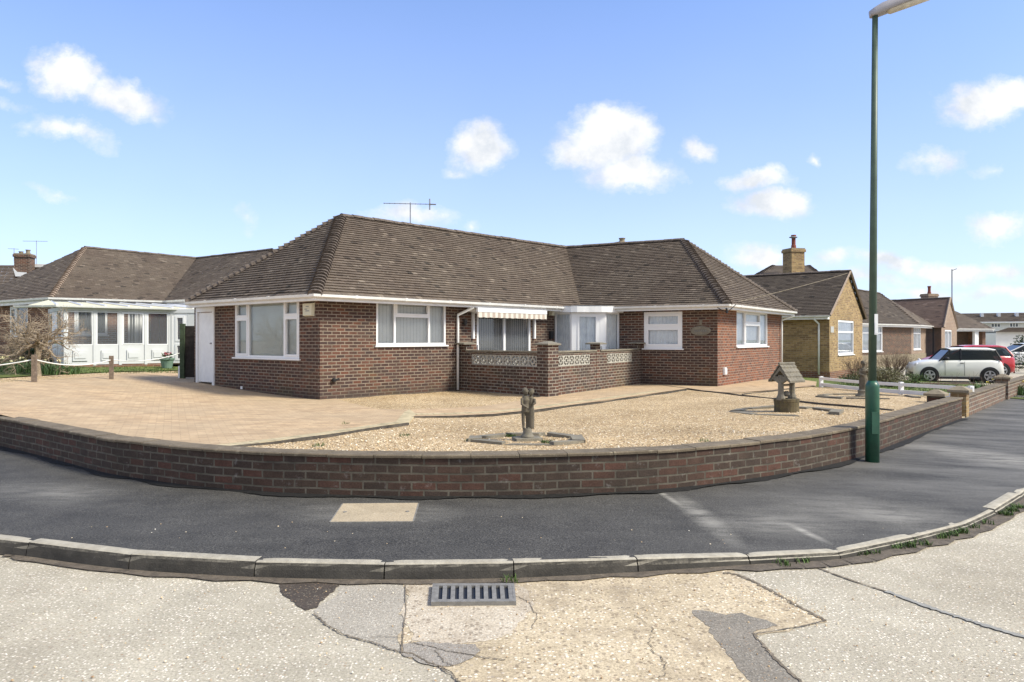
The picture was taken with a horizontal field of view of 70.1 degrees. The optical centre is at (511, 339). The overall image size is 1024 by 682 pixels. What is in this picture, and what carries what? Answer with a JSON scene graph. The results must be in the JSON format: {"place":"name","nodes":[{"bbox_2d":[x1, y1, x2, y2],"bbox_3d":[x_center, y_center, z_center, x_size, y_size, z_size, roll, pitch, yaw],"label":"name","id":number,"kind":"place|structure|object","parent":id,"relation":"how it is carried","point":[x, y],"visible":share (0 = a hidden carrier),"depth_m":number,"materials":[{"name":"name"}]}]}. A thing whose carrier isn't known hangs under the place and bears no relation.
{"place":"outdoors","nodes":[
{"label":"outdoors","id":0,"kind":"place"},
{"bbox_2d":[0,371,177,382],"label":"sand verge","id":1,"kind":"structure","parent":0,"point":[41,377],"depth_m":17.89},
{"bbox_2d":[31,355,36,381],"bbox_3d":[-10.297,0.688,15.739,0.090,0.700,0.090,0,0,-17],"label":"rope post","id":2,"kind":"object","parent":1,"relation":"on","point":[33,368],"visible":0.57,"depth_m":15.70,"materials":[{"name":"brown wood"}]},
{"bbox_2d":[37,360,110,365],"bbox_3d":[-10.171,0.524,17.023,0.027,0.199,2.585,0,0,6],"label":"rope","id":3,"kind":"object","parent":2,"relation":"attached to","point":[72,365],"visible":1,"depth_m":16.89,"materials":[{"name":"white fabric"}]},
{"bbox_2d":[0,366,177,377],"bbox_3d":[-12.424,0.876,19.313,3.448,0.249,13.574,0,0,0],"label":"neighbour lawn","id":4,"kind":"structure","parent":0,"point":[12,374],"depth_m":22.03,"materials":[{"name":"green plant"}]},
{"bbox_2d":[0,356,71,375],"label":"daffodil bed","id":5,"kind":"object","parent":4,"relation":"on","point":[20,369],"visible":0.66,"depth_m":18.44,"materials":[{"name":"green plant"}]},
{"bbox_2d":[0,305,91,377],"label":"bare tree","id":6,"kind":"object","parent":4,"relation":"on","point":[38,344],"visible":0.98,"depth_m":17.48,"materials":[{"name":"brown plant"}]},
{"bbox_2d":[27,363,82,374],"bbox_3d":[-12.058,0.757,19.129,1.538,0.386,0.979,0,0,0],"label":"leafy clump","id":7,"kind":"object","parent":4,"relation":"on","point":[74,370],"visible":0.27,"depth_m":18.99,"materials":[{"name":"green plant"}]},
{"bbox_2d":[159,352,174,367],"bbox_3d":[-11.406,0.691,24.146,0.480,0.566,0.480,0,0,0],"label":"flower pot","id":8,"kind":"object","parent":4,"relation":"on","point":[167,362],"visible":0.84,"depth_m":24.01,"materials":[{"name":"green ceramic"}]},
{"bbox_2d":[0,373,408,444],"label":"driveway","id":9,"kind":"structure","parent":0,"point":[169,406],"depth_m":12.40,"materials":[{"name":"beige brick"}]},
{"bbox_2d":[216,422,404,445],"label":"border blocks","id":10,"kind":"structure","parent":9,"relation":"on","point":[312,434],"depth_m":9.24,"materials":[{"name":"beige concrete"}]},
{"bbox_2d":[1,363,945,397],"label":"lawn","id":11,"kind":"structure","parent":0,"point":[817,380],"depth_m":24.87,"materials":[{"name":"green plant"}]},
{"bbox_2d":[0,240,47,284],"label":"distant house","id":12,"kind":"structure","parent":11,"relation":"on","point":[24,263],"depth_m":39.37,"materials":[{"name":"ceramic"}]},
{"bbox_2d":[10,348,52,364],"bbox_3d":[-16.110,0.593,24.507,1.721,0.636,0.815,0,0,0],"label":"dark shrub","id":13,"kind":"object","parent":11,"relation":"on","point":[32,351],"visible":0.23,"depth_m":24.49,"materials":[{"name":"green plant"}]},
{"bbox_2d":[13,300,193,366],"bbox_3d":[-13.994,-0.157,25.452,5.843,2.513,5.042,0,0,-41],"label":"conservatory","id":14,"kind":"object","parent":11,"relation":"on","point":[94,352],"visible":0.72,"depth_m":24.27,"materials":[{"name":"white plastic"}]},
{"bbox_2d":[67,311,92,344],"bbox_3d":[-13.841,-0.350,23.394,0.735,1.100,0.060,0,0,-41],"label":"window","id":15,"kind":"structure","parent":14,"relation":"in","point":[67,311],"depth_m":23.52,"materials":[{"name":"white plastic"}]},
{"bbox_2d":[96,311,118,344],"bbox_3d":[-13.248,-0.350,23.913,0.660,1.100,0.060,0,0,-41],"label":"window","id":16,"kind":"structure","parent":14,"relation":"in","point":[97,312],"depth_m":23.85,"materials":[{"name":"white plastic"}]},
{"bbox_2d":[122,312,143,344],"bbox_3d":[-12.668,-0.350,24.412,0.692,1.100,0.074,0,0,-41],"label":"window","id":17,"kind":"structure","parent":14,"relation":"in","point":[123,313],"depth_m":24.38,"materials":[{"name":"white plastic"}]},
{"bbox_2d":[147,312,167,344],"bbox_3d":[-12.095,-0.350,24.923,0.663,1.100,0.060,0,0,-41],"label":"window","id":18,"kind":"structure","parent":14,"relation":"in","point":[147,312],"depth_m":24.88,"materials":[{"name":"white plastic"}]},
{"bbox_2d":[173,313,186,362],"bbox_3d":[-11.444,-0.035,25.195,0.501,1.710,0.074,0,0,-4],"label":"door","id":19,"kind":"structure","parent":14,"relation":"in","point":[176,342],"depth_m":25.16,"materials":[{"name":"white plastic"}]},
{"bbox_2d":[109,356,113,378],"bbox_3d":[-10.044,0.769,18.308,0.090,0.700,0.090,0,0,-17],"label":"rope post","id":20,"kind":"object","parent":11,"relation":"on","point":[111,368],"visible":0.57,"depth_m":18.27,"materials":[{"name":"brown wood"}]},
{"bbox_2d":[0,246,272,362],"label":"hipped bungalow","id":21,"kind":"object","parent":11,"relation":"on","point":[92,274],"visible":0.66,"depth_m":29.30,"materials":[{"name":"tile"}]},
{"bbox_2d":[10,306,27,336],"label":"window","id":22,"kind":"structure","parent":21,"relation":"in","point":[14,310],"depth_m":28.95,"materials":[{"name":"grey glass"}]},
{"bbox_2d":[73,311,108,335],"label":"window","id":23,"kind":"structure","parent":21,"relation":"in","point":[86,316],"depth_m":27.85,"materials":[{"name":"grey glass"}]},
{"bbox_2d":[128,314,141,342],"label":"window","id":24,"kind":"structure","parent":21,"relation":"in","point":[134,320],"depth_m":28.69,"materials":[{"name":"grey glass"}]},
{"bbox_2d":[151,312,158,343],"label":"window","id":25,"kind":"structure","parent":21,"relation":"in","point":[154,317],"depth_m":29.10,"materials":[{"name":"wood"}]},
{"bbox_2d":[178,324,193,378],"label":"timber gate","id":26,"kind":"structure","parent":11,"relation":"on","point":[185,368],"depth_m":20.37,"materials":[{"name":"wood"}]},
{"bbox_2d":[0,397,962,497],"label":"garden wall","id":27,"kind":"structure","parent":11,"relation":"on","point":[445,473],"depth_m":7.29,"materials":[{"name":"brick"}]},
{"bbox_2d":[184,199,797,399],"bbox_3d":[0.919,-1.220,22.084,10.467,5.713,17.668,0,0,44],"label":"corner bungalow","id":28,"kind":"object","parent":11,"relation":"on","point":[342,306],"visible":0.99,"depth_m":19.37,"materials":[{"name":"red brick"}]},
{"bbox_2d":[196,307,214,384],"bbox_3d":[-8.005,0.191,19.110,0.930,2.041,0.136,0,0,39],"label":"side door","id":29,"kind":"structure","parent":28,"relation":"in","point":[205,322],"depth_m":19.13,"materials":[{"name":"metal"}]},
{"bbox_2d":[232,302,300,360],"bbox_3d":[-5.839,-0.224,17.373,2.828,1.413,0.160,0,0,39],"label":"window","id":30,"kind":"structure","parent":28,"relation":"in","point":[262,331],"depth_m":17.46,"materials":[{"name":"white plastic"}]},
{"bbox_2d":[375,304,448,346],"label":"window","id":31,"kind":"structure","parent":28,"relation":"in","point":[397,325],"depth_m":18.05,"materials":[{"name":"white plastic"}]},
{"bbox_2d":[477,313,530,364],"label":"patio door","id":32,"kind":"structure","parent":28,"relation":"in","point":[492,333],"depth_m":20.58,"materials":[{"name":"white plastic"}]},
{"bbox_2d":[555,312,571,350],"bbox_3d":[1.635,-0.070,21.870,0.835,1.640,0.794,0,0,0],"label":"window","id":33,"kind":"structure","parent":28,"relation":"in","point":[563,321],"depth_m":21.82,"materials":[{"name":"white plastic"}]},
{"bbox_2d":[575,312,601,349],"bbox_3d":[2.215,0.230,21.715,0.944,2.240,0.404,0,0,0],"label":"front door","id":34,"kind":"structure","parent":28,"relation":"in","point":[587,324],"depth_m":21.63,"materials":[{"name":"white plastic"}]},
{"bbox_2d":[606,312,618,348],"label":"window","id":35,"kind":"structure","parent":28,"relation":"in","point":[612,319],"depth_m":21.95,"materials":[{"name":"white plastic"}]},
{"bbox_2d":[642,311,683,349],"bbox_3d":[4.421,-0.243,21.345,1.270,1.106,0.172,0,0,32],"label":"window","id":36,"kind":"structure","parent":28,"relation":"in","point":[661,329],"depth_m":21.37,"materials":[{"name":"white plastic"}]},
{"bbox_2d":[736,311,768,347],"bbox_3d":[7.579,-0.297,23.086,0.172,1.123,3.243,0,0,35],"label":"window","id":37,"kind":"structure","parent":28,"relation":"in","point":[750,326],"depth_m":23.12,"materials":[{"name":"white plastic"}]},
{"bbox_2d":[413,389,686,417],"bbox_3d":[1.707,1.344,15.408,0.816,0.095,9.313,0,0,42],"label":"path edging","id":38,"kind":"object","parent":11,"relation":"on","point":[485,415],"visible":0.52,"depth_m":13.42,"materials":[{"name":"grey concrete"}]},
{"bbox_2d":[455,341,645,396],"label":"terrace wall","id":39,"kind":"structure","parent":11,"relation":"on","point":[553,371],"depth_m":18.20,"materials":[{"name":"brick"}]},
{"bbox_2d":[246,386,926,450],"bbox_3d":[3.049,1.316,18.387,15.512,0.246,22.641,0,0,0],"label":"gravel bed","id":40,"kind":"object","parent":11,"relation":"on","point":[683,402],"visible":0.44,"depth_m":11.38,"materials":[{"name":"beige gravel"}]},
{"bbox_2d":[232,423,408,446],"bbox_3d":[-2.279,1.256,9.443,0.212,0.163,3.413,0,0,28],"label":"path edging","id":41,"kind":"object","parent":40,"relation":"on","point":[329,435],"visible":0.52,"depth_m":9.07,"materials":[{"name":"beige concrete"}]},
{"bbox_2d":[396,409,414,423],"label":"paving slab","id":42,"kind":"structure","parent":40,"relation":"on","point":[406,416],"depth_m":12.03,"materials":[{"name":"beige stone"}]},
{"bbox_2d":[468,432,585,445],"bbox_3d":[0.180,1.226,8.886,1.404,0.096,1.133,0,0,0],"label":"edging ring","id":43,"kind":"object","parent":40,"relation":"on","point":[576,439],"visible":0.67,"depth_m":8.72,"materials":[{"name":"stone"}]},
{"bbox_2d":[512,388,542,441],"bbox_3d":[0.186,0.923,8.865,0.330,0.669,0.240,0,0,-14],"label":"couple statue","id":44,"kind":"object","parent":40,"relation":"on","point":[527,409],"visible":1,"depth_m":8.84,"materials":[{"name":"stone"}]},
{"bbox_2d":[312,387,1023,582],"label":"weeds","id":45,"kind":"object","parent":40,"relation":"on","point":[944,534],"visible":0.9,"depth_m":6.25,"materials":[{"name":"green plant"}]},
{"bbox_2d":[640,384,893,410],"bbox_3d":[5.272,1.287,16.815,0.544,0.211,9.388,0,0,-16],"label":"path edging","id":46,"kind":"object","parent":40,"relation":"on","point":[818,403],"visible":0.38,"depth_m":14.30,"materials":[{"name":"grey concrete"}]},
{"bbox_2d":[768,362,804,412],"bbox_3d":[4.669,0.826,12.417,0.450,0.867,0.440,0,0,-33],"label":"wishing well","id":47,"kind":"object","parent":40,"relation":"on","point":[783,373],"visible":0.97,"depth_m":12.30,"materials":[{"name":"stone"}]},
{"bbox_2d":[729,405,843,415],"bbox_3d":[4.647,1.230,12.392,1.730,0.115,1.725,0,0,30],"label":"edging ring","id":48,"kind":"object","parent":40,"relation":"on","point":[831,411],"visible":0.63,"depth_m":12.46,"materials":[{"name":"stone"}]},
{"bbox_2d":[855,360,867,396],"bbox_3d":[7.615,0.862,15.827,0.320,0.798,0.320,0,0,0],"label":"lady statue","id":49,"kind":"object","parent":40,"relation":"on","point":[863,372],"visible":0.91,"depth_m":15.77,"materials":[{"name":"stone"}]},
{"bbox_2d":[815,393,920,398],"bbox_3d":[7.700,1.253,15.797,2.061,0.100,1.907,0,0,0],"label":"edging ring","id":50,"kind":"object","parent":40,"relation":"on","point":[834,397],"visible":0.58,"depth_m":15.77,"materials":[{"name":"stone"}]},
{"bbox_2d":[743,235,867,377],"bbox_3d":[13.231,-1.731,36.662,9.166,7.226,15.126,0,0,38],"label":"gabled bungalow","id":51,"kind":"object","parent":11,"relation":"on","point":[822,331],"visible":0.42,"depth_m":30.00,"materials":[{"name":"yellow brick"}]},
{"bbox_2d":[838,320,854,355],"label":"window","id":52,"kind":"structure","parent":51,"relation":"in","point":[845,328],"depth_m":30.67,"materials":[{"name":"white plastic"}]},
{"bbox_2d":[841,358,867,374],"bbox_3d":[12.033,1.034,25.500,1.144,0.903,0.930,0,0,0],"label":"shrub","id":53,"kind":"object","parent":11,"relation":"on","point":[854,366],"visible":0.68,"depth_m":25.44,"materials":[{"name":"brown plant"}]},
{"bbox_2d":[858,289,933,366],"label":"brown bungalow","id":54,"kind":"object","parent":11,"relation":"on","point":[901,329],"visible":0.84,"depth_m":45.73,"materials":[{"name":"red brick"}]},
{"bbox_2d":[862,326,881,352],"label":"window","id":55,"kind":"structure","parent":54,"relation":"in","point":[865,329],"depth_m":43.18,"materials":[{"name":"white plastic"}]},
{"bbox_2d":[914,328,920,349],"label":"window","id":56,"kind":"structure","parent":54,"relation":"in","point":[917,331],"depth_m":48.53,"materials":[{"name":"white plastic"}]},
{"bbox_2d":[819,376,973,396],"bbox_3d":[9.227,1.221,18.113,0.090,0.495,6.001,0,0,-6],"label":"fence","id":57,"kind":"object","parent":11,"relation":"on","point":[901,390],"visible":0.64,"depth_m":17.70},
{"bbox_2d":[877,351,919,374],"bbox_3d":[15.769,1.000,30.020,1.902,1.096,1.761,0,0,-31],"label":"brown shrub","id":58,"kind":"object","parent":11,"relation":"on","point":[902,366],"visible":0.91,"depth_m":29.89,"materials":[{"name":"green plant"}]},
{"bbox_2d":[892,286,958,356],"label":"narrow gabled house","id":59,"kind":"structure","parent":11,"relation":"on","point":[937,312],"depth_m":52.10,"materials":[{"name":"brown tile"}]},
{"bbox_2d":[945,330,950,347],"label":"window","id":60,"kind":"structure","parent":59,"relation":"in","point":[947,332],"depth_m":51.99,"materials":[{"name":"white plastic"}]},
{"bbox_2d":[923,389,948,401],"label":"wall pier","id":61,"kind":"structure","parent":11,"relation":"on","point":[933,394],"depth_m":13.84,"materials":[{"name":"brick"}]},
{"bbox_2d":[905,347,1003,382],"bbox_3d":[17.510,1.038,28.998,3.170,1.434,1.737,0,0,14],"label":"parked car","id":62,"kind":"object","parent":11,"relation":"on","point":[985,364],"visible":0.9,"depth_m":28.34,"materials":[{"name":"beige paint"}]},
{"bbox_2d":[917,345,1014,374],"bbox_3d":[20.711,1.013,33.499,3.724,1.496,1.949,0,0,7],"label":"parked car","id":63,"kind":"object","parent":11,"relation":"on","point":[1006,355],"visible":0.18,"depth_m":32.59,"materials":[{"name":"red paint"}]},
{"bbox_2d":[951,268,994,344],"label":"porch house","id":64,"kind":"structure","parent":11,"relation":"on","point":[970,331],"depth_m":61.99,"materials":[{"name":"red brick"}]},
{"bbox_2d":[967,383,1005,415],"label":"garden wall","id":65,"kind":"structure","parent":11,"relation":"on","point":[983,397],"depth_m":15.94,"materials":[{"name":"brick"}]},
{"bbox_2d":[996,328,1023,346],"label":"house","id":66,"kind":"structure","parent":11,"relation":"on","point":[1005,337],"depth_m":74.00,"materials":[{"name":"ceramic"}]},
{"bbox_2d":[1007,343,1023,364],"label":"parked car","id":67,"kind":"object","parent":11,"relation":"on","point":[1017,348],"visible":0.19,"depth_m":43.34,"materials":[{"name":"white paint"}]},
{"bbox_2d":[1010,375,1023,397],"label":"garden wall","id":68,"kind":"structure","parent":11,"relation":"on","point":[1015,382],"depth_m":19.40,"materials":[{"name":"brick"}]},
{"bbox_2d":[0,395,1023,561],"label":"pavement","id":69,"kind":"structure","parent":0,"point":[972,465],"depth_m":6.50,"materials":[{"name":"grey asphalt"}]},
{"bbox_2d":[329,503,418,522],"bbox_3d":[-1.193,1.536,6.417,0.736,0.065,0.602,0,0,0],"label":"access cover","id":70,"kind":"object","parent":69,"relation":"on","point":[370,512],"visible":0.96,"depth_m":6.37,"materials":[{"name":"concrete"}]},
{"bbox_2d":[0,418,966,499],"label":"pavement margin","id":71,"kind":"object","parent":69,"relation":"on","point":[764,478],"visible":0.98,"depth_m":7.41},
{"bbox_2d":[865,0,928,462],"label":"lamp post","id":72,"kind":"object","parent":69,"relation":"on","point":[872,420],"visible":0.98,"depth_m":9.01,"materials":[{"name":"green metal"}]},
{"bbox_2d":[872,412,878,433],"bbox_3d":[4.465,1.030,8.969,0.090,0.270,0.012,0,0,0],"label":"access door","id":73,"kind":"structure","parent":72,"relation":"in","point":[875,415],"depth_m":8.96,"materials":[{"name":"green metal"}]},
{"bbox_2d":[947,386,972,416],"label":"wall pier","id":74,"kind":"structure","parent":69,"relation":"on","point":[960,391],"depth_m":14.10,"materials":[{"name":"yellow brick"}]},
{"bbox_2d":[993,374,1012,398],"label":"wall pier","id":75,"kind":"structure","parent":69,"relation":"on","point":[1005,377],"depth_m":18.24,"materials":[{"name":"stone"}]},
{"bbox_2d":[0,365,1023,681],"bbox_3d":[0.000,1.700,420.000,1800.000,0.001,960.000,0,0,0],"label":"road","id":76,"kind":"structure","parent":0,"point":[50,621],"depth_m":4.30,"materials":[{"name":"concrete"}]},
{"bbox_2d":[0,534,32,557],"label":"kerb stone","id":77,"kind":"object","parent":76,"relation":"on","point":[13,545],"visible":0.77,"depth_m":5.73,"materials":[{"name":"concrete"}]},
{"bbox_2d":[26,538,137,568],"bbox_3d":[-3.272,1.661,5.558,1.012,0.178,0.149,0,0,19],"label":"kerb stone","id":78,"kind":"object","parent":76,"relation":"on","point":[90,554],"visible":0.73,"depth_m":5.52,"materials":[{"name":"concrete"}]},
{"bbox_2d":[129,550,261,576],"bbox_3d":[-2.307,1.660,5.311,0.983,0.181,0.150,0,0,10],"label":"kerb stone","id":79,"kind":"object","parent":76,"relation":"on","point":[188,563],"visible":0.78,"depth_m":5.27,"materials":[{"name":"concrete"}]},
{"bbox_2d":[279,582,339,609],"bbox_3d":[-1.431,1.695,4.871,0.488,0.001,0.614,0,0,0],"label":"asphalt patch","id":80,"kind":"object","parent":76,"relation":"on","point":[306,595],"visible":1,"depth_m":4.88,"materials":[{"name":"grey asphalt"}]},
{"bbox_2d":[255,558,385,580],"bbox_3d":[-1.359,1.663,5.199,0.922,0.175,0.150,0,0,3],"label":"kerb stone","id":81,"kind":"object","parent":76,"relation":"on","point":[322,568],"visible":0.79,"depth_m":5.16,"materials":[{"name":"concrete"}]},
{"bbox_2d":[314,583,406,653],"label":"road slab","id":82,"kind":"structure","parent":76,"relation":"on","point":[358,611],"depth_m":4.54,"materials":[{"name":"grey concrete"}]},
{"bbox_2d":[313,613,460,681],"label":"road crack","id":83,"kind":"object","parent":76,"relation":"on","point":[442,668],"visible":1,"depth_m":3.97,"materials":[{"name":"grey asphalt"}]},
{"bbox_2d":[385,559,512,579],"bbox_3d":[-0.444,1.664,5.189,0.901,0.174,0.150,0,0,-2],"label":"kerb stone","id":84,"kind":"object","parent":76,"relation":"on","point":[452,569],"visible":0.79,"depth_m":5.14,"materials":[{"name":"concrete"}]},
{"bbox_2d":[3,498,1023,583],"bbox_3d":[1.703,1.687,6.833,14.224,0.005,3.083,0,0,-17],"label":"curb","id":85,"kind":"structure","parent":76,"relation":"on","point":[998,519],"depth_m":5.33,"materials":[{"name":"grey concrete"}]},
{"bbox_2d":[6,516,1021,680],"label":"road grit","id":86,"kind":"object","parent":76,"relation":"on","point":[595,622],"visible":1,"depth_m":4.37,"materials":[{"name":"gravel"}]},
{"bbox_2d":[512,555,637,577],"bbox_3d":[0.455,1.664,5.272,0.899,0.174,0.150,0,0,-8],"label":"kerb stone","id":87,"kind":"object","parent":76,"relation":"on","point":[529,567],"visible":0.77,"depth_m":5.23,"materials":[{"name":"concrete"}]},
{"bbox_2d":[397,569,826,681],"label":"worn road patch","id":88,"kind":"object","parent":76,"relation":"on","point":[685,634],"visible":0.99,"depth_m":4.24,"materials":[{"name":"beige concrete"}]},
{"bbox_2d":[402,641,479,665],"bbox_3d":[-0.388,1.694,3.936,0.435,0.001,0.311,0,0,0],"label":"grey road patch","id":89,"kind":"object","parent":88,"relation":"on","point":[428,653],"visible":1,"depth_m":3.95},
{"bbox_2d":[401,582,534,643],"bbox_3d":[-0.298,1.695,4.611,0.891,0.001,1.105,0,0,0],"label":"smooth road patch","id":90,"kind":"object","parent":88,"relation":"on","point":[428,623],"visible":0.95,"depth_m":4.43,"materials":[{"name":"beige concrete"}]},
{"bbox_2d":[431,583,515,605],"bbox_3d":[-0.258,1.684,4.815,0.568,0.032,0.358,0,0,0],"label":"drain grate","id":91,"kind":"object","parent":90,"relation":"on","point":[473,594],"visible":1,"depth_m":4.79,"materials":[{"name":"metal"}]},
{"bbox_2d":[692,610,798,681],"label":"dark road patch","id":92,"kind":"object","parent":88,"relation":"on","point":[750,663],"visible":1,"depth_m":4.05,"materials":[{"name":"grey asphalt"}]},
{"bbox_2d":[723,572,826,620],"bbox_3d":[1.746,1.694,4.864,0.111,0.001,0.988,0,0,-21],"label":"road edge crumble","id":93,"kind":"object","parent":88,"relation":"on","point":[771,590],"visible":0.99,"depth_m":4.86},
{"bbox_2d":[753,633,801,681],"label":"road edge crumble","id":94,"kind":"object","parent":88,"relation":"on","point":[779,662],"visible":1,"depth_m":3.85,"materials":[{"name":"grey asphalt"}]},
{"bbox_2d":[634,552,749,571],"bbox_3d":[1.335,1.671,5.426,0.875,0.159,0.149,0,0,-11],"label":"kerb stone","id":95,"kind":"object","parent":76,"relation":"on","point":[651,562],"visible":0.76,"depth_m":5.38,"materials":[{"name":"concrete"}]},
{"bbox_2d":[746,549,839,563],"bbox_3d":[2.140,1.687,5.583,0.743,0.127,0.150,0,0,-11],"label":"kerb stone","id":96,"kind":"object","parent":76,"relation":"on","point":[763,557],"visible":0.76,"depth_m":5.55,"materials":[{"name":"concrete"}]},
{"bbox_2d":[836,534,913,559],"bbox_3d":[2.905,1.690,5.867,0.921,0.122,0.149,0,0,-28],"label":"kerb stone","id":97,"kind":"object","parent":76,"relation":"on","point":[852,550],"visible":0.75,"depth_m":5.83,"materials":[{"name":"concrete"}]},
{"bbox_2d":[910,522,965,541],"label":"kerb stone","id":98,"kind":"object","parent":76,"relation":"on","point":[927,535],"visible":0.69,"depth_m":6.23,"materials":[{"name":"concrete"}]},
{"bbox_2d":[885,591,1023,636],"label":"road joint","id":99,"kind":"object","parent":76,"relation":"on","point":[967,619],"visible":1,"depth_m":4.47,"materials":[{"name":"grey asphalt"}]},
{"bbox_2d":[959,509,996,528],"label":"kerb stone","id":100,"kind":"object","parent":76,"relation":"on","point":[988,514],"visible":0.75,"depth_m":6.73,"materials":[{"name":"concrete"}]},
{"bbox_2d":[983,492,1021,514],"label":"kerb stone","id":101,"kind":"object","parent":76,"relation":"on","point":[1001,503],"visible":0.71,"depth_m":7.33,"materials":[{"name":"concrete"}]},
{"bbox_2d":[0,0,1023,312],"label":"sky","id":102,"kind":"structure","parent":0,"point":[733,129],"materials":[{"name":"blue"}]},
{"bbox_2d":[411,379,816,415],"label":"garden path","id":103,"kind":"structure","parent":0,"point":[759,385],"depth_m":17.78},
{"bbox_2d":[835,380,1023,398],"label":"front lawn","id":104,"kind":"structure","parent":0,"point":[885,387],"depth_m":22.32,"materials":[{"name":"green plant"}]},
{"bbox_2d":[850,366,907,386],"bbox_3d":[11.266,1.172,22.243,1.746,0.689,1.600,0,0,0],"label":"olive shrub","id":105,"kind":"object","parent":104,"relation":"on","point":[887,373],"visible":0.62,"depth_m":22.15,"materials":[{"name":"green plant"}]},
{"bbox_2d":[895,373,929,383],"bbox_3d":[12.596,1.273,22.995,1.110,0.471,1.034,0,0,0],"label":"green shrub","id":106,"kind":"object","parent":104,"relation":"on","point":[909,377],"visible":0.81,"depth_m":22.89,"materials":[{"name":"green plant"}]},
{"bbox_2d":[969,378,1023,394],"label":"daffodils","id":107,"kind":"object","parent":104,"relation":"on","point":[1020,391],"visible":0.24,"depth_m":20.00,"materials":[{"name":"green plant"}]},
{"bbox_3d":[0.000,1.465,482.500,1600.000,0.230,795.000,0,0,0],"label":"far ground","id":108,"kind":"structure","parent":0,"visible":0},
{"bbox_2d":[961,313,1023,344],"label":"white terrace","id":109,"kind":"structure","parent":108,"relation":"on","point":[998,321],"depth_m":89.31,"materials":[{"name":"paint"}]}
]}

